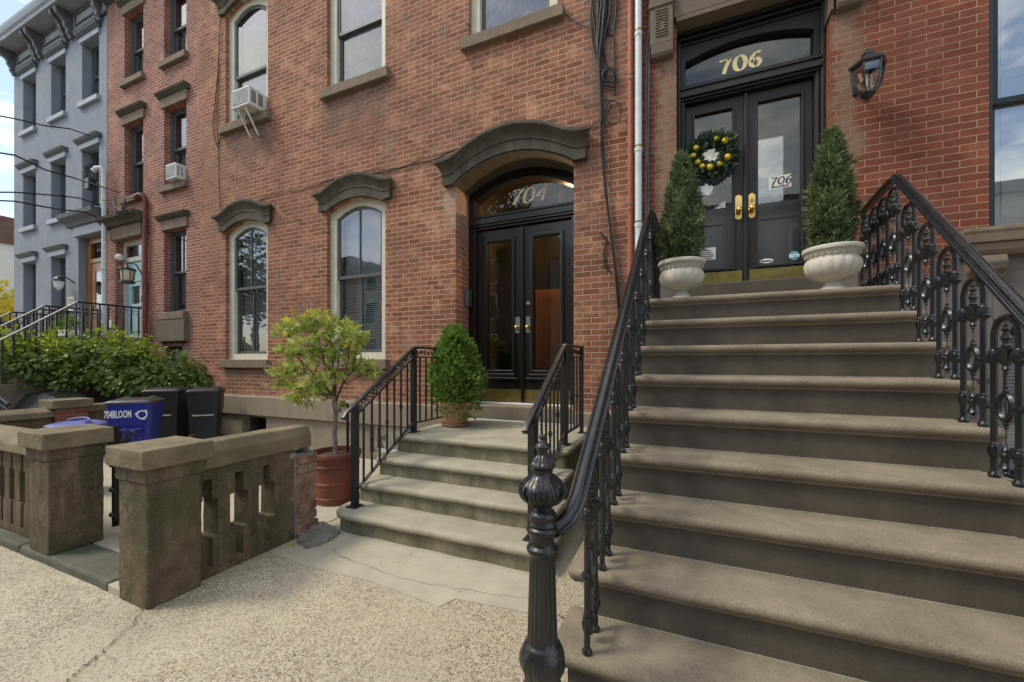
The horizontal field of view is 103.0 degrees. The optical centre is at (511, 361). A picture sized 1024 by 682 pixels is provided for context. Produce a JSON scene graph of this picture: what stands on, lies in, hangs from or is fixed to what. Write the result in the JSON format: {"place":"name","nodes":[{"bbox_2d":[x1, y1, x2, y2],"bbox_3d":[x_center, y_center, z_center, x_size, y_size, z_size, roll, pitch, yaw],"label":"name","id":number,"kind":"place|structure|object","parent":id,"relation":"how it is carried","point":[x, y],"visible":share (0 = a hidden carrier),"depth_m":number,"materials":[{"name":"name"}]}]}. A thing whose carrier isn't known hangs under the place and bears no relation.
{"place":"outdoors","nodes":[
{"label":"outdoors","id":0,"kind":"place"},
{"bbox_2d":[0,279,13,334],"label":"yellow tree","id":1,"kind":"object","parent":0,"point":[5,297],"visible":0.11,"depth_m":14.82,"materials":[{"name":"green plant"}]},
{"bbox_2d":[0,0,31,217],"label":"sky","id":2,"kind":"structure","parent":0,"point":[8,8],"materials":[{"name":"white"}]},
{"bbox_2d":[0,0,106,336],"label":"grey house","id":3,"kind":"structure","parent":0,"point":[53,53],"depth_m":9.89,"materials":[{"name":"paint"}]},
{"bbox_2d":[33,264,35,321],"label":"window","id":4,"kind":"structure","parent":3,"relation":"in","point":[34,266],"depth_m":10.80,"materials":[{"name":"glass"}]},
{"bbox_2d":[33,83,35,125],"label":"window","id":5,"kind":"structure","parent":3,"relation":"in","point":[34,85],"depth_m":10.80,"materials":[{"name":"glass"}]},
{"bbox_2d":[51,276,74,289],"bbox_3d":[-10.478,-1.837,9.521,0.392,0.334,0.238,0,0,-43],"label":"wall lantern","id":6,"kind":"object","parent":3,"relation":"attached to","point":[59,282],"depth_m":9.43,"materials":[{"name":"white glass"}]},
{"bbox_2d":[61,164,65,213],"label":"window","id":7,"kind":"structure","parent":3,"relation":"in","point":[63,168],"depth_m":10.18,"materials":[{"name":"glass"}]},
{"bbox_2d":[61,65,65,110],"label":"window","id":8,"kind":"structure","parent":3,"relation":"in","point":[63,70],"depth_m":10.18,"materials":[{"name":"glass"}]},
{"bbox_2d":[33,176,100,248],"bbox_3d":[-12.119,-4.205,11.262,0.930,1.770,1.300,0,0,23],"label":"window","id":9,"kind":"structure","parent":3,"relation":"in","point":[34,178],"depth_m":10.80,"materials":[{"name":"glass"}]},
{"bbox_2d":[68,297,74,310],"bbox_3d":[-10.404,-1.350,9.619,0.280,0.360,0.026,0,0,23],"label":"plaque","id":10,"kind":"object","parent":3,"relation":"attached to","point":[71,300],"visible":0.59,"depth_m":9.60,"materials":[{"name":"white"}]},
{"bbox_2d":[61,251,100,325],"bbox_3d":[-10.691,-1.610,10.647,0.940,2.320,1.300,0,0,23],"label":"window","id":11,"kind":"structure","parent":3,"relation":"in","point":[63,261],"depth_m":10.18,"materials":[{"name":"glass"}]},
{"bbox_2d":[92,151,98,205],"bbox_3d":[-9.285,-4.205,10.042,0.960,1.770,1.300,0,0,23],"label":"window","id":12,"kind":"structure","parent":3,"relation":"in","point":[95,156],"depth_m":9.59,"materials":[{"name":"glass"}]},
{"bbox_2d":[92,46,98,94],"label":"window","id":13,"kind":"structure","parent":3,"relation":"in","point":[95,52],"depth_m":9.59,"materials":[{"name":"glass"}]},
{"bbox_2d":[92,262,100,332],"bbox_3d":[-9.510,-1.400,9.431,0.770,1.800,0.040,0,0,23],"label":"door","id":14,"kind":"structure","parent":3,"relation":"in","point":[96,267],"depth_m":9.50,"materials":[{"name":"brown wood"}]},
{"bbox_2d":[90,165,106,336],"bbox_3d":[-8.941,-1.406,8.822,0.322,5.672,0.104,0,0,1],"label":"downpipe","id":15,"kind":"object","parent":3,"relation":"attached to","point":[94,169],"visible":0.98,"depth_m":8.79,"materials":[{"name":"grey metal"}]},
{"bbox_2d":[84,163,95,190],"bbox_3d":[-9.198,-4.039,8.909,0.284,0.538,0.132,0,0,23],"label":"service splice","id":16,"kind":"object","parent":15,"relation":"attached to","point":[88,186],"visible":0.97,"depth_m":8.87,"materials":[{"name":"black plastic"}]},
{"bbox_2d":[103,455,379,531],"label":"yard paving","id":17,"kind":"structure","parent":0,"point":[326,514],"depth_m":4.15,"materials":[{"name":"concrete"}]},
{"bbox_2d":[43,417,107,427],"bbox_3d":[-4.827,1.029,4.518,0.488,0.822,0.488,0,0,23],"label":"round bin","id":18,"kind":"object","parent":17,"relation":"on","point":[80,422],"visible":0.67,"depth_m":4.49,"materials":[{"name":"blue plastic"}]},
{"bbox_2d":[104,395,165,443],"bbox_3d":[-5.201,0.965,5.649,0.518,0.958,0.555,0,0,-23],"label":"wheeled bin","id":19,"kind":"object","parent":17,"relation":"on","point":[142,417],"visible":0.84,"depth_m":5.47,"materials":[{"name":"blue plastic"}]},
{"bbox_2d":[140,386,191,437],"bbox_3d":[-5.760,0.929,6.826,0.540,1.030,0.590,0,0,-19],"label":"wheeled bin","id":20,"kind":"object","parent":17,"relation":"on","point":[174,421],"visible":0.52,"depth_m":6.65,"materials":[{"name":"black plastic"}]},
{"bbox_2d":[185,386,225,438],"bbox_3d":[-5.098,0.929,6.801,0.475,1.030,0.555,0,0,-27],"label":"wheeled bin","id":21,"kind":"object","parent":17,"relation":"on","point":[205,406],"visible":0.82,"depth_m":6.61,"materials":[{"name":"black plastic"}]},
{"bbox_2d":[314,446,361,506],"bbox_3d":[-1.837,1.188,4.254,0.504,0.525,0.504,0,0,23],"label":"plant pot","id":22,"kind":"object","parent":17,"relation":"on","point":[332,479],"visible":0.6,"depth_m":4.06,"materials":[{"name":"red ceramic"}]},
{"bbox_2d":[261,306,384,453],"bbox_3d":[-2.132,0.204,4.329,1.815,1.577,0.807,0,0,23],"label":"maple tree","id":23,"kind":"object","parent":22,"relation":"in","point":[352,335],"visible":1,"depth_m":4.18,"materials":[{"name":"green plant"}]},
{"bbox_2d":[336,404,348,451],"bbox_3d":[-1.802,0.720,4.311,0.066,0.540,0.142,0,0,38],"label":"plant stake","id":24,"kind":"object","parent":22,"relation":"in","point":[338,410],"visible":0.91,"depth_m":4.34,"materials":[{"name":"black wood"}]},
{"bbox_2d":[0,417,590,681],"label":"sidewalk","id":25,"kind":"structure","parent":0,"point":[260,618],"depth_m":2.19,"materials":[{"name":"beige concrete"}]},
{"bbox_2d":[2,321,44,334],"bbox_3d":[-12.149,0.208,8.700,0.036,2.292,2.990,0,0,23],"label":"iron railing","id":26,"kind":"object","parent":25,"relation":"on","point":[19,326],"visible":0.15,"depth_m":9.69,"materials":[{"name":"black metal"}]},
{"bbox_2d":[0,215,100,324],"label":"building","id":27,"kind":"structure","parent":25,"relation":"on","point":[6,248],"depth_m":15.62,"materials":[{"name":"white"}]},
{"bbox_2d":[12,391,95,409],"bbox_3d":[-7.669,0.968,6.841,1.700,0.963,0.700,0,0,23],"label":"covered grill","id":28,"kind":"object","parent":25,"relation":"on","point":[28,401],"visible":0.27,"depth_m":6.67,"materials":[{"name":"black plastic"}]},
{"bbox_2d":[0,527,118,590],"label":"bluestone kerb","id":29,"kind":"structure","parent":25,"relation":"on","point":[97,566],"depth_m":2.88,"materials":[{"name":"grey stone"}]},
{"bbox_2d":[0,424,31,537],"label":"fence wall","id":30,"kind":"structure","parent":29,"relation":"on","point":[14,490],"depth_m":3.31,"materials":[{"name":"brown stone"}]},
{"bbox_2d":[17,424,113,555],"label":"fence pier","id":31,"kind":"structure","parent":29,"relation":"on","point":[66,493],"depth_m":3.00,"materials":[{"name":"brown stone"}]},
{"bbox_2d":[109,426,196,526],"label":"iron gate","id":32,"kind":"structure","parent":31,"relation":"attached to","point":[114,513],"depth_m":3.28,"materials":[{"name":"black metal"}]},
{"bbox_2d":[38,397,93,422],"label":"fence pier","id":33,"kind":"structure","parent":25,"relation":"on","point":[64,409],"depth_m":5.91,"materials":[{"name":"brick"}]},
{"bbox_2d":[0,336,142,410],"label":"stone stoop","id":34,"kind":"object","parent":25,"relation":"on","point":[11,394],"visible":0.11,"depth_m":6.96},
{"bbox_2d":[0,396,10,409],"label":"iron fence","id":35,"kind":"object","parent":34,"relation":"on","point":[3,401],"visible":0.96,"depth_m":5.85,"materials":[{"name":"black metal"}]},
{"bbox_2d":[1,305,101,337],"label":"iron railing","id":36,"kind":"object","parent":34,"relation":"on","point":[42,321],"visible":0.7,"depth_m":7.99,"materials":[{"name":"black metal"}]},
{"bbox_2d":[51,314,80,336],"bbox_3d":[-8.786,-0.725,8.041,0.590,0.451,0.413,0,0,23],"label":"potted plant","id":37,"kind":"object","parent":34,"relation":"on","point":[71,322],"visible":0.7,"depth_m":7.96,"materials":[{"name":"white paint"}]},
{"bbox_2d":[0,301,141,382],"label":"iron railing","id":38,"kind":"object","parent":34,"relation":"on","point":[82,309],"visible":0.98,"depth_m":7.43,"materials":[{"name":"black metal"}]},
{"bbox_2d":[0,403,189,454],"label":"fence wall","id":39,"kind":"structure","parent":25,"relation":"on","point":[35,418],"depth_m":5.67,"materials":[{"name":"brown stone"}]},
{"bbox_2d":[90,526,118,552],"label":"threshold slab","id":40,"kind":"structure","parent":25,"relation":"on","point":[110,541],"depth_m":3.17,"materials":[{"name":"concrete"}]},
{"bbox_2d":[66,608,143,681],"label":"crack","id":41,"kind":"object","parent":25,"relation":"on","point":[103,649],"visible":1,"depth_m":2.03,"materials":[{"name":"concrete"}]},
{"bbox_2d":[0,322,212,398],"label":"shrub","id":42,"kind":"object","parent":25,"relation":"on","point":[121,367],"visible":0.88,"depth_m":7.05,"materials":[{"name":"green plant"}]},
{"bbox_2d":[108,580,119,597],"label":"footing slab","id":43,"kind":"structure","parent":25,"relation":"on","point":[113,588],"depth_m":2.54,"materials":[{"name":"concrete"}]},
{"bbox_2d":[95,0,199,385],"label":"brick house","id":44,"kind":"structure","parent":25,"relation":"on","point":[153,88],"depth_m":8.30,"materials":[{"name":"red brick"}]},
{"bbox_2d":[0,115,119,217],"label":"overhead cable","id":45,"kind":"object","parent":44,"relation":"attached to","point":[49,171],"visible":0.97,"depth_m":8.09,"materials":[{"name":"black rubber"}]},
{"bbox_2d":[115,254,123,260],"bbox_3d":[-8.538,-2.270,8.860,0.162,0.150,0.150,0,0,23],"label":"globe light","id":46,"kind":"object","parent":44,"relation":"attached to","point":[119,257],"visible":1,"depth_m":8.82,"materials":[{"name":"white glass"}]},
{"bbox_2d":[112,198,133,215],"bbox_3d":[-8.007,-3.163,8.322,0.606,0.359,0.117,0,0,15],"label":"service splice","id":47,"kind":"object","parent":44,"relation":"attached to","point":[122,210],"visible":1,"depth_m":8.29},
{"bbox_2d":[117,262,142,284],"bbox_3d":[-7.789,-1.800,8.308,0.340,0.440,0.380,0,0,23],"label":"wall lantern","id":48,"kind":"object","parent":44,"relation":"attached to","point":[126,273],"depth_m":8.22,"materials":[{"name":"beige glass"}]},
{"bbox_2d":[127,261,140,337],"bbox_3d":[-8.100,-1.330,8.813,0.830,1.660,0.060,0,0,23],"label":"door","id":49,"kind":"structure","parent":44,"relation":"in","point":[133,290],"depth_m":8.84,"materials":[{"name":"teal wood"}]},
{"bbox_2d":[131,124,142,194],"bbox_3d":[-7.670,-4.290,9.292,0.920,1.920,1.300,0,0,23],"label":"window","id":50,"kind":"structure","parent":44,"relation":"in","point":[136,164],"depth_m":8.83,"materials":[{"name":"black glass"}]},
{"bbox_2d":[131,13,142,74],"bbox_3d":[-7.670,-6.715,9.292,0.920,1.790,1.300,0,0,23],"label":"window","id":51,"kind":"structure","parent":44,"relation":"in","point":[137,21],"depth_m":8.83,"materials":[{"name":"black glass"}]},
{"bbox_2d":[132,192,147,348],"bbox_3d":[-7.585,-1.805,8.314,0.287,3.309,0.108,0,0,0],"label":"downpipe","id":52,"kind":"object","parent":44,"relation":"attached to","point":[137,196],"visible":0.97,"depth_m":8.29,"materials":[{"name":"red metal"}]},
{"bbox_2d":[166,162,185,181],"bbox_3d":[-6.468,-3.645,7.927,0.328,0.290,0.316,0,0,23],"label":"air conditioner","id":53,"kind":"object","parent":44,"relation":"attached to","point":[175,172],"visible":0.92,"depth_m":7.79,"materials":[{"name":"white plastic"}]},
{"bbox_2d":[172,347,182,362],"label":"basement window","id":54,"kind":"structure","parent":44,"relation":"in","point":[173,348],"depth_m":8.18,"materials":[{"name":"stone"}]},
{"bbox_2d":[171,230,185,311],"bbox_3d":[-6.320,-1.815,8.710,0.940,1.990,1.300,0,0,23],"label":"window","id":55,"kind":"structure","parent":44,"relation":"in","point":[175,236],"depth_m":8.26,"materials":[{"name":"black glass"}]},
{"bbox_2d":[171,107,185,182],"bbox_3d":[-6.320,-4.290,8.710,0.940,1.920,1.300,0,0,23],"label":"window","id":56,"kind":"structure","parent":44,"relation":"in","point":[176,150],"depth_m":8.27,"materials":[{"name":"black glass"}]},
{"bbox_2d":[171,0,185,54],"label":"window","id":57,"kind":"structure","parent":44,"relation":"in","point":[176,30],"depth_m":8.29,"materials":[{"name":"black glass"}]},
{"bbox_2d":[105,436,213,609],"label":"fence pier","id":58,"kind":"structure","parent":25,"relation":"on","point":[160,550],"depth_m":2.46,"materials":[{"name":"brown stone"}]},
{"bbox_2d":[201,424,317,580],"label":"fence wall","id":59,"kind":"structure","parent":25,"relation":"on","point":[276,465],"depth_m":3.03,"materials":[{"name":"stone"}]},
{"bbox_2d":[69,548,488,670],"bbox_3d":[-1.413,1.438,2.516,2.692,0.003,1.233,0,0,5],"label":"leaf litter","id":60,"kind":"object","parent":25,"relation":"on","point":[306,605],"visible":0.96,"depth_m":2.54,"materials":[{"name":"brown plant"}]},
{"bbox_2d":[200,0,627,486],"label":"brick house","id":61,"kind":"structure","parent":25,"relation":"on","point":[500,212],"depth_m":5.92,"materials":[{"name":"red brick"}]},
{"bbox_2d":[213,16,220,208],"bbox_3d":[-5.309,-4.943,7.417,0.446,4.321,0.019,0,0,23],"label":"facade cable","id":62,"kind":"object","parent":61,"relation":"attached to","point":[217,111],"visible":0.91,"depth_m":7.44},
{"bbox_2d":[230,221,267,359],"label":"window","id":63,"kind":"structure","parent":61,"relation":"in","point":[255,288],"depth_m":7.42,"materials":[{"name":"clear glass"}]},
{"bbox_2d":[230,0,267,121],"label":"window","id":64,"kind":"structure","parent":61,"relation":"in","point":[253,15],"depth_m":7.41,"materials":[{"name":"grey glass"}]},
{"bbox_2d":[232,85,267,137],"bbox_3d":[-4.453,-4.229,6.994,0.448,0.682,0.436,0,0,23],"label":"air conditioner","id":65,"kind":"object","parent":61,"relation":"attached to","point":[247,100],"visible":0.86,"depth_m":6.84,"materials":[{"name":"white plastic"}]},
{"bbox_2d":[247,416,265,431],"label":"basement window","id":66,"kind":"structure","parent":61,"relation":"in","point":[261,420],"depth_m":7.29,"materials":[{"name":"black glass"}]},
{"bbox_2d":[331,199,384,358],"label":"window","id":67,"kind":"structure","parent":61,"relation":"in","point":[359,294],"depth_m":6.42,"materials":[{"name":"clear glass"}]},
{"bbox_2d":[331,0,384,84],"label":"window","id":68,"kind":"structure","parent":61,"relation":"in","point":[357,50],"depth_m":6.42,"materials":[{"name":"grey glass"}]},
{"bbox_2d":[374,426,409,452],"bbox_3d":[-1.655,1.150,6.080,0.850,0.400,0.200,0,0,23],"label":"basement window","id":69,"kind":"structure","parent":61,"relation":"in","point":[376,428],"depth_m":6.12,"materials":[{"name":"white glass"}]},
{"bbox_2d":[260,122,595,200],"bbox_3d":[-1.678,-2.829,5.853,5.775,0.286,0.017,0,0,23],"label":"facade cable","id":70,"kind":"object","parent":61,"relation":"attached to","point":[447,152],"visible":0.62,"depth_m":5.84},
{"bbox_2d":[464,289,471,306],"bbox_3d":[-0.614,-0.890,5.714,0.067,0.240,0.110,0,0,23],"label":"intercom","id":71,"kind":"object","parent":61,"relation":"attached to","point":[467,297],"visible":1,"depth_m":5.67,"materials":[{"name":"metal"}]},
{"bbox_2d":[478,227,520,401],"bbox_3d":[-0.177,-0.643,5.643,0.681,2.385,0.134,0,0,23],"label":"door","id":72,"kind":"structure","parent":61,"relation":"in","point":[504,385],"depth_m":5.64,"materials":[{"name":"black wood"}]},
{"bbox_2d":[499,246,511,369],"bbox_3d":[0.010,-0.700,6.861,0.510,2.500,0.050,0,0,23],"label":"inner door","id":73,"kind":"structure","parent":61,"relation":"in","point":[505,253],"depth_m":6.89,"materials":[{"name":"black glass"}]},
{"bbox_2d":[471,0,556,34],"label":"window","id":74,"kind":"structure","parent":61,"relation":"in","point":[485,14],"depth_m":5.44,"materials":[{"name":"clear glass"}]},
{"bbox_2d":[524,220,571,403],"bbox_3d":[0.456,-0.643,5.371,0.681,2.385,0.134,0,0,23],"label":"door","id":75,"kind":"structure","parent":61,"relation":"in","point":[534,379],"depth_m":5.42,"materials":[{"name":"black wood"}]},
{"bbox_2d":[558,2,593,29],"bbox_3d":[0.761,-4.069,4.801,0.462,0.494,0.010,0,0,23],"label":"facade cable","id":76,"kind":"object","parent":61,"relation":"attached to","point":[576,22],"visible":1,"depth_m":4.80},
{"bbox_2d":[590,0,620,312],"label":"wall cables","id":77,"kind":"object","parent":61,"relation":"attached to","point":[603,10],"depth_m":4.64,"materials":[{"name":"black rubber"}]},
{"bbox_2d":[601,67,621,124],"bbox_3d":[1.118,-3.018,4.612,0.236,0.671,0.038,0,0,23],"label":"cable coil","id":78,"kind":"object","parent":61,"relation":"attached to","point":[607,69],"visible":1,"depth_m":4.62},
{"bbox_2d":[269,487,598,612],"bbox_3d":[-0.380,1.458,3.833,2.130,0.024,2.660,0,0,23],"label":"concrete apron","id":79,"kind":"object","parent":25,"relation":"on","point":[435,570],"visible":0.47,"depth_m":2.85,"materials":[{"name":"beige concrete"}]},
{"bbox_2d":[296,521,340,548],"bbox_3d":[-1.626,1.419,3.379,0.388,0.071,0.406,0,0,23],"label":"concrete lump","id":80,"kind":"object","parent":79,"relation":"on","point":[320,533],"visible":0.96,"depth_m":3.30,"materials":[{"name":"grey concrete"}]},
{"bbox_2d":[346,557,521,597],"bbox_3d":[-0.580,1.442,2.706,1.436,0.001,0.097,0,0,21],"label":"crack","id":81,"kind":"object","parent":79,"relation":"on","point":[442,584],"visible":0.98,"depth_m":2.62,"materials":[{"name":"concrete"}]},
{"bbox_2d":[336,419,596,571],"bbox_3d":[-0.268,1.101,4.079,2.003,0.697,2.123,0,0,23],"label":"stone stoop","id":82,"kind":"object","parent":79,"relation":"on","point":[441,488],"visible":0.77,"depth_m":3.51,"materials":[{"name":"grey stone"}]},
{"bbox_2d":[340,346,442,508],"bbox_3d":[-1.072,0.556,4.337,0.110,1.448,1.902,0,0,23],"label":"iron railing","id":83,"kind":"object","parent":82,"relation":"on","point":[354,409],"visible":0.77,"depth_m":3.98,"materials":[{"name":"black metal"}]},
{"bbox_2d":[439,400,471,426],"bbox_3d":[-0.669,0.612,4.817,0.390,0.285,0.390,0,0,23],"label":"plant pot","id":84,"kind":"object","parent":82,"relation":"on","point":[453,420],"visible":0.73,"depth_m":4.69,"materials":[{"name":"ceramic"}]},
{"bbox_2d":[424,322,488,422],"bbox_3d":[-0.688,0.113,4.823,0.826,1.218,0.844,0,0,23],"label":"dwarf conifer","id":85,"kind":"object","parent":84,"relation":"in","point":[460,376],"visible":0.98,"depth_m":4.67,"materials":[{"name":"green plant"}]},
{"bbox_2d":[522,344,585,541],"bbox_3d":[0.418,0.556,3.575,0.110,1.448,1.682,0,0,23],"label":"iron railing","id":86,"kind":"object","parent":82,"relation":"on","point":[560,364],"visible":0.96,"depth_m":3.57,"materials":[{"name":"black metal"}]},
{"bbox_2d":[557,284,1023,681],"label":"brownstone stoop","id":87,"kind":"object","parent":25,"relation":"on","point":[811,491],"visible":0.83,"depth_m":1.74,"materials":[{"name":"brown stone"}]},
{"bbox_2d":[519,208,660,681],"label":"iron railing","id":88,"kind":"object","parent":87,"relation":"on","point":[542,489],"visible":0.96,"depth_m":1.53,"materials":[{"name":"black metal"}]},
{"bbox_2d":[658,256,705,297],"bbox_3d":[1.383,-0.657,3.324,0.364,0.320,0.364,0,0,23],"label":"stone urn","id":89,"kind":"object","parent":87,"relation":"on","point":[680,276],"visible":0.88,"depth_m":3.20,"materials":[{"name":"stone"}]},
{"bbox_2d":[654,148,708,259],"bbox_3d":[1.372,-1.210,3.326,0.436,1.065,0.421,0,0,23],"label":"potted shrub","id":90,"kind":"object","parent":89,"relation":"in","point":[681,232],"visible":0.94,"depth_m":3.25,"materials":[{"name":"green plant"}]},
{"bbox_2d":[801,241,865,288],"bbox_3d":[2.301,-0.657,2.929,0.364,0.320,0.364,0,0,23],"label":"stone urn","id":91,"kind":"object","parent":87,"relation":"on","point":[831,265],"visible":0.91,"depth_m":2.82,"materials":[{"name":"stone"}]},
{"bbox_2d":[799,121,865,248],"bbox_3d":[2.299,-1.201,2.925,0.409,1.048,0.401,0,0,23],"label":"potted shrub","id":92,"kind":"object","parent":91,"relation":"in","point":[832,213],"visible":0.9,"depth_m":2.87,"materials":[{"name":"green plant"}]},
{"bbox_2d":[859,173,1023,487],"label":"iron railing","id":93,"kind":"object","parent":87,"relation":"on","point":[1010,299],"visible":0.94,"depth_m":1.98,"materials":[{"name":"black metal"}]},
{"bbox_2d":[633,0,1023,478],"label":"brick house","id":94,"kind":"structure","parent":25,"relation":"on","point":[936,121],"depth_m":3.83,"materials":[{"name":"red brick"}]},
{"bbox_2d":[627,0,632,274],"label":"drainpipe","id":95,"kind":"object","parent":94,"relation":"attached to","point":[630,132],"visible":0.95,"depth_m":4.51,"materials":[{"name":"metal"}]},
{"bbox_2d":[634,0,642,248],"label":"downpipe","id":96,"kind":"object","parent":94,"relation":"attached to","point":[638,221],"visible":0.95,"depth_m":4.45,"materials":[{"name":"grey metal"}]},
{"bbox_2d":[645,0,650,212],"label":"cable bundle","id":97,"kind":"object","parent":94,"relation":"attached to","point":[647,80],"visible":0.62,"depth_m":4.46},
{"bbox_2d":[700,247,715,259],"bbox_3d":[2.168,-1.198,4.522,0.165,0.135,0.005,0,0,23],"label":"notice","id":98,"kind":"object","parent":94,"relation":"attached to","point":[709,253],"visible":0.7,"depth_m":4.51,"materials":[{"name":"paper"}]},
{"bbox_2d":[685,127,740,182],"bbox_3d":[2.160,-2.241,4.435,0.608,0.596,0.225,0,0,23],"label":"wreath","id":99,"kind":"object","parent":94,"relation":"attached to","point":[726,144],"visible":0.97,"depth_m":4.39,"materials":[{"name":"green plant"}]},
{"bbox_2d":[685,94,743,283],"bbox_3d":[2.217,-1.830,4.460,0.588,2.070,0.134,0,0,23],"label":"door","id":100,"kind":"structure","parent":94,"relation":"in","point":[735,104],"depth_m":4.39,"materials":[{"name":"black wood"}]},
{"bbox_2d":[695,96,799,269],"bbox_3d":[2.657,-1.875,4.730,1.380,2.150,0.070,0,0,23],"label":"inner door","id":101,"kind":"structure","parent":94,"relation":"in","point":[778,222],"depth_m":4.62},
{"bbox_2d":[760,258,772,262],"bbox_3d":[2.684,-1.065,4.299,0.124,0.048,0.006,0,0,23],"label":"sticker","id":102,"kind":"object","parent":94,"relation":"attached to","point":[767,260],"visible":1,"depth_m":4.30,"materials":[{"name":"white paint"}]},
{"bbox_2d":[748,79,812,280],"bbox_3d":[2.765,-1.830,4.224,0.589,2.070,0.134,0,0,23],"label":"door","id":103,"kind":"structure","parent":94,"relation":"in","point":[804,89],"depth_m":4.24,"materials":[{"name":"black wood"}]},
{"bbox_2d":[768,174,791,189],"bbox_3d":[2.799,-1.877,4.250,0.211,0.139,0.005,0,0,23],"label":"paper sign","id":104,"kind":"object","parent":103,"relation":"attached to","point":[779,181],"visible":1,"depth_m":4.25,"materials":[{"name":"white paper"}]},
{"bbox_2d":[789,251,798,259],"bbox_3d":[2.909,-1.095,4.202,0.089,0.089,0.007,0,0,23],"label":"sticker","id":105,"kind":"object","parent":103,"relation":"attached to","point":[793,255],"visible":1,"depth_m":4.20,"materials":[{"name":"white paint"}]},
{"bbox_2d":[848,48,887,102],"bbox_3d":[3.127,-2.500,3.611,0.272,0.471,0.361,0,0,23],"label":"wall lantern","id":106,"kind":"object","parent":94,"relation":"attached to","point":[869,62],"depth_m":3.53,"materials":[{"name":"black metal"}]},
{"bbox_2d":[989,0,1023,225],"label":"window","id":107,"kind":"structure","parent":94,"relation":"in","point":[1006,17],"depth_m":3.49,"materials":[{"name":"clear glass"}]},
{"bbox_2d":[1003,327,1023,478],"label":"window","id":108,"kind":"structure","parent":94,"relation":"in","point":[1011,376],"depth_m":3.55,"materials":[{"name":"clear glass"}]},
{"bbox_3d":[-10.194,0.510,7.869,1.250,1.880,3.050,0,0,23],"label":"stone stoop","id":109,"kind":"object","parent":25,"relation":"on","visible":0},
{"bbox_2d":[0,311,64,337],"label":"iron railing","id":110,"kind":"object","parent":109,"relation":"on","point":[9,313],"visible":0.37,"depth_m":8.65,"materials":[{"name":"black metal"}]},
{"bbox_2d":[0,309,95,337],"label":"iron railing","id":111,"kind":"object","parent":109,"relation":"on","point":[17,322],"visible":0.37,"depth_m":8.10,"materials":[{"name":"black metal"}]}
]}

